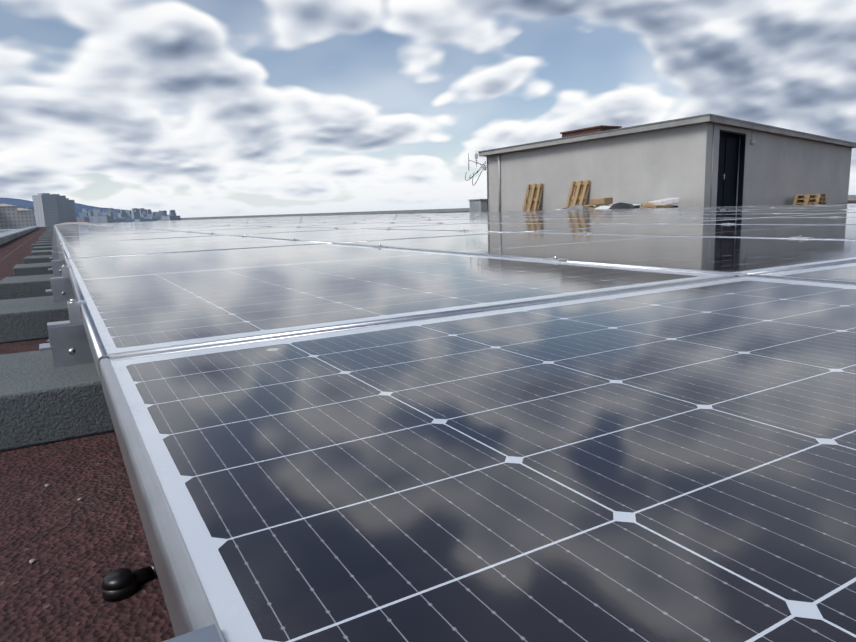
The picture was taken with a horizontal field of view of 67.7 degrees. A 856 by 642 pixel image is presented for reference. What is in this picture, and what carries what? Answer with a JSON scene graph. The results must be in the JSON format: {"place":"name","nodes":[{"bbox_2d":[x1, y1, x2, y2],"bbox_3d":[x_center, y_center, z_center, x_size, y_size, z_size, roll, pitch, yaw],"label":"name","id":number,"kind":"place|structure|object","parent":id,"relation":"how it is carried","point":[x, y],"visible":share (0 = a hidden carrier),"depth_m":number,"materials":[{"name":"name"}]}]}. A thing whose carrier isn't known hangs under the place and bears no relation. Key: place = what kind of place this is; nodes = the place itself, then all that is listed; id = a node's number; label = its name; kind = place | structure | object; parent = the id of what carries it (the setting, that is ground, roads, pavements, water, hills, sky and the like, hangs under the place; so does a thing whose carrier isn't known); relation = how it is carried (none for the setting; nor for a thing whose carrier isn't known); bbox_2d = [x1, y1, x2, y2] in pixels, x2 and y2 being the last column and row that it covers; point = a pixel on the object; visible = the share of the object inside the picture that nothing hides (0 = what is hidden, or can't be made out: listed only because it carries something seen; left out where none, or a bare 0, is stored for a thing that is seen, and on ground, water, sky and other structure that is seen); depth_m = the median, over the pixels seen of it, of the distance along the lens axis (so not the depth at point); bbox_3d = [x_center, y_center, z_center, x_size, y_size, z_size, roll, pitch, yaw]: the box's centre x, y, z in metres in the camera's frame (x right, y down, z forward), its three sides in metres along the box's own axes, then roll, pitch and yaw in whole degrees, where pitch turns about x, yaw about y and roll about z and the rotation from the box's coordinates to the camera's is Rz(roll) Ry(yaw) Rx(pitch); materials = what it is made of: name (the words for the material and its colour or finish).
{"place":"outdoors","nodes":[
{"label":"outdoors","id":0,"kind":"place"},
{"bbox_2d":[0,198,182,221],"bbox_3d":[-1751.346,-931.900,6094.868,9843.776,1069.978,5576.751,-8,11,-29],"label":"hills","id":1,"kind":"structure","parent":0,"point":[21,203],"depth_m":6819.40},
{"bbox_2d":[88,209,142,217],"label":"skyline","id":2,"kind":"structure","parent":1,"relation":"on","point":[114,212],"depth_m":5892.87},
{"bbox_2d":[0,200,855,641],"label":"roof deck","id":3,"kind":"structure","parent":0,"point":[72,546],"depth_m":0.75,"materials":[{"name":"brown gravel"}]},
{"bbox_2d":[0,226,38,244],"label":"roof parapet","id":4,"kind":"structure","parent":3,"relation":"on","point":[6,236],"depth_m":15.71,"materials":[{"name":"grey concrete"}]},
{"bbox_2d":[29,340,81,562],"bbox_3d":[-1.372,0.094,1.862,0.571,0.009,3.711,-8,11,-29],"label":"loose grit","id":5,"kind":"object","parent":3,"relation":"on","point":[33,560],"visible":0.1,"depth_m":0.86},
{"bbox_2d":[0,227,114,451],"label":"concrete ballast blocks","id":6,"kind":"structure","parent":3,"relation":"on","point":[43,400],"depth_m":1.13,"materials":[{"name":"concrete"}]},
{"bbox_2d":[39,226,93,367],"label":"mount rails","id":7,"kind":"object","parent":6,"relation":"on","point":[68,345],"visible":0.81,"depth_m":1.24,"materials":[{"name":"metal"}]},
{"bbox_2d":[101,563,157,601],"bbox_3d":[-0.305,0.265,0.654,0.031,0.026,0.058,3,11,26],"label":"cable connector","id":8,"kind":"object","parent":3,"relation":"on","point":[119,584],"visible":0.88,"depth_m":0.64,"materials":[{"name":"black plastic"}]},
{"bbox_2d":[38,199,855,227],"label":"roof parapet","id":9,"kind":"structure","parent":3,"relation":"on","point":[429,212],"depth_m":52.47,"materials":[{"name":"grey concrete"}]},
{"bbox_2d":[468,199,487,211],"bbox_3d":[3.293,-7.062,39.235,1.100,0.860,1.300,-8,11,-29],"label":"roof plant box","id":10,"kind":"object","parent":3,"relation":"on","point":[477,205],"visible":0.73,"depth_m":38.71,"materials":[{"name":"grey metal"}]},
{"bbox_2d":[522,183,543,210],"bbox_3d":[4.032,-4.698,24.660,0.468,1.192,0.800,-8,11,-29],"label":"leaning pallet","id":11,"kind":"object","parent":3,"relation":"on","point":[530,199],"visible":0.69,"depth_m":24.62,"materials":[{"name":"brown wood"}]},
{"bbox_2d":[565,180,590,207],"bbox_3d":[5.262,-4.356,22.511,0.525,1.180,0.800,-8,11,-29],"label":"leaning pallet","id":12,"kind":"object","parent":3,"relation":"on","point":[577,197],"visible":0.75,"depth_m":22.47,"materials":[{"name":"brown wood"}]},
{"bbox_2d":[556,197,679,209],"bbox_3d":[5.820,-3.608,20.221,1.970,0.611,4.670,-8,11,-29],"label":"debris pile","id":13,"kind":"object","parent":3,"relation":"on","point":[602,203],"visible":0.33,"depth_m":19.25,"materials":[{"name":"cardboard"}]},
{"bbox_2d":[478,114,855,211],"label":"rooftop building","id":14,"kind":"structure","parent":3,"relation":"on","point":[709,160],"depth_m":21.60,"materials":[{"name":"paint"}]},
{"bbox_2d":[465,153,488,208],"bbox_3d":[2.046,-6.030,27.988,0.325,2.800,1.691,-8,11,-29],"label":"antenna","id":15,"kind":"object","parent":14,"relation":"attached to","point":[476,162],"visible":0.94,"depth_m":27.59,"materials":[{"name":"grey metal"}]},
{"bbox_2d":[793,194,826,204],"bbox_3d":[14.116,-4.462,23.552,0.862,0.436,1.243,7,13,41],"label":"pallet stack","id":16,"kind":"object","parent":3,"relation":"on","point":[809,199],"visible":0.88,"depth_m":23.25,"materials":[{"name":"brown wood"}]},
{"bbox_2d":[0,0,855,217],"label":"sky","id":17,"kind":"structure","parent":0,"point":[191,108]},
{"bbox_2d":[182,195,855,219],"bbox_3d":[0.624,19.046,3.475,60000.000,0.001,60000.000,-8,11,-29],"label":"sea","id":18,"kind":"structure","parent":0,"point":[392,212],"depth_m":7041.17,"materials":[{"name":"grey liquid"}]},
{"bbox_2d":[0,204,91,232],"bbox_3d":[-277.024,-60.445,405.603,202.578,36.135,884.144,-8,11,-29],"label":"neighbour blocks","id":19,"kind":"structure","parent":18,"relation":"on","point":[13,217],"depth_m":508.77,"materials":[{"name":"concrete"}]},
{"bbox_2d":[32,193,76,226],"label":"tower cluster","id":20,"kind":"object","parent":18,"relation":"on","point":[51,210],"visible":0.79,"depth_m":761.07,"materials":[{"name":"grey concrete"}]},
{"bbox_2d":[27,207,180,225],"bbox_3d":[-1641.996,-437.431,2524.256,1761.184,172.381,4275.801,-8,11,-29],"label":"distant city buildings","id":21,"kind":"structure","parent":18,"relation":"on","point":[95,215],"depth_m":1687.43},
{"label":"solar panel backsheets","id":22,"kind":"structure","parent":0,"visible":0},
{"bbox_2d":[55,204,855,641],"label":"solar panels","id":23,"kind":"object","parent":22,"relation":"on","point":[671,464],"visible":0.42,"depth_m":0.49,"materials":[{"name":"glass"}]},
{"bbox_2d":[55,204,855,641],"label":"solar panel frames","id":24,"kind":"structure","parent":22,"relation":"on","point":[185,598],"depth_m":0.77,"materials":[{"name":"metal"}]},
{"bbox_2d":[54,205,855,641],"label":"panel clamps","id":25,"kind":"object","parent":24,"relation":"attached to","point":[210,633],"visible":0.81,"depth_m":1.24,"materials":[{"name":"metal"}]}
]}

